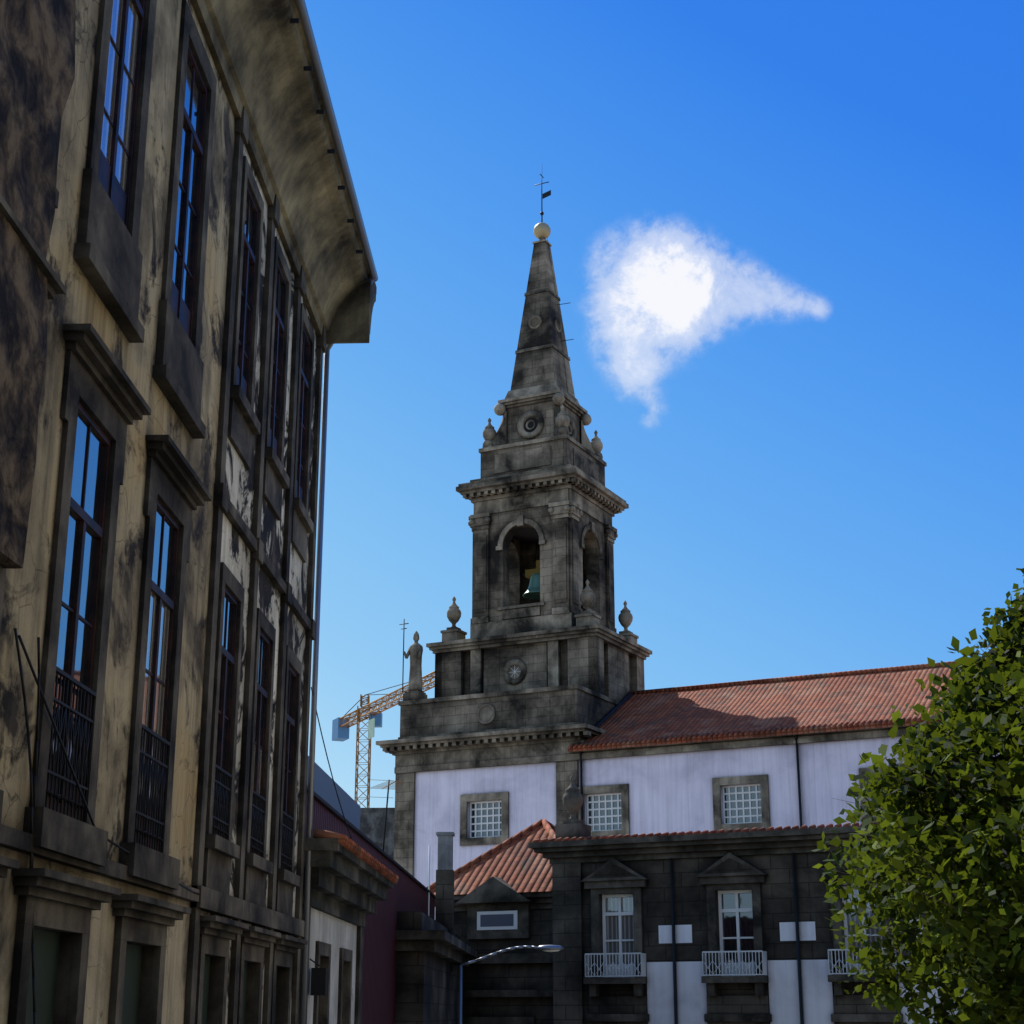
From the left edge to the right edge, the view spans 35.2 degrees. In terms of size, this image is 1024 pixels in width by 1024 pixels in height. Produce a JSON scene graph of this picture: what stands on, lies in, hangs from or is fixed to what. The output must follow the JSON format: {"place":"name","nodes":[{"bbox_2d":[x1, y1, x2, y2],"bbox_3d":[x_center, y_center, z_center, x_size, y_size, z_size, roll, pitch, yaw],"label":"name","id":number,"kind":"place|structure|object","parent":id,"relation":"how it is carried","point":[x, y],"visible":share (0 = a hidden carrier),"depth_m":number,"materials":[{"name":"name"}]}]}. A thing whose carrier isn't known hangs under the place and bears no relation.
{"place":"outdoors","nodes":[
{"label":"outdoors","id":0,"kind":"place"},
{"bbox_2d":[0,0,376,1023],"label":"town houses","id":1,"kind":"structure","parent":0,"point":[212,288],"depth_m":18.32,"materials":[{"name":"stone"}]},
{"bbox_2d":[0,0,75,568],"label":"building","id":2,"kind":"structure","parent":1,"relation":"attached to","point":[37,57],"depth_m":12.83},
{"bbox_2d":[14,0,377,1023],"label":"drainpipe","id":3,"kind":"object","parent":1,"relation":"attached to","point":[320,76],"visible":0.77,"depth_m":26.37,"materials":[{"name":"black metal"}]},
{"bbox_2d":[360,808,394,858],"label":"distant block","id":4,"kind":"structure","parent":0,"point":[372,822],"depth_m":168.49,"materials":[{"name":"grey concrete"}]},
{"bbox_2d":[305,0,1023,807],"label":"sky","id":5,"kind":"structure","parent":0,"point":[786,238],"materials":[{"name":"blue"}]},
{"bbox_2d":[811,568,1023,1023],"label":"square tree","id":6,"kind":"object","parent":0,"point":[964,740],"depth_m":35.70,"materials":[{"name":"green plant"}]},
{"bbox_3d":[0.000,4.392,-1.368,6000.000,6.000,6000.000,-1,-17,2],"label":"ground","id":7,"kind":"structure","parent":0,"visible":0},
{"bbox_2d":[298,828,398,1023],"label":"stone house","id":8,"kind":"structure","parent":7,"relation":"on","point":[351,882],"depth_m":29.59,"materials":[{"name":"stone"}]},
{"bbox_2d":[305,756,435,1023],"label":"building","id":9,"kind":"structure","parent":7,"relation":"on","point":[408,892],"depth_m":40.87,"materials":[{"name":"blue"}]},
{"bbox_2d":[332,671,434,807],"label":"tower crane","id":10,"kind":"object","parent":7,"relation":"on","point":[340,727],"visible":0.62,"depth_m":260.66,"materials":[{"name":"orange"}]},
{"bbox_2d":[372,780,477,1023],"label":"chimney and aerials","id":11,"kind":"object","parent":7,"relation":"on","point":[432,954],"visible":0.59,"depth_m":47.41,"materials":[{"name":"stone"}]},
{"bbox_2d":[426,819,554,1023],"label":"corner pavilion","id":12,"kind":"structure","parent":7,"relation":"on","point":[502,895],"depth_m":60.36,"materials":[{"name":"stone"}]},
{"bbox_2d":[458,945,563,1023],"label":"street lamp","id":13,"kind":"object","parent":7,"relation":"on","point":[550,948],"visible":1,"depth_m":50.11,"materials":[{"name":"grey metal"}]},
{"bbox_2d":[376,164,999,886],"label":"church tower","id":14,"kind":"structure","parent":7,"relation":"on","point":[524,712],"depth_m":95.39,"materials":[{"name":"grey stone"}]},
{"bbox_2d":[528,774,1023,1023],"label":"annex building","id":15,"kind":"structure","parent":7,"relation":"on","point":[723,926],"depth_m":56.37,"materials":[{"name":"stone"}]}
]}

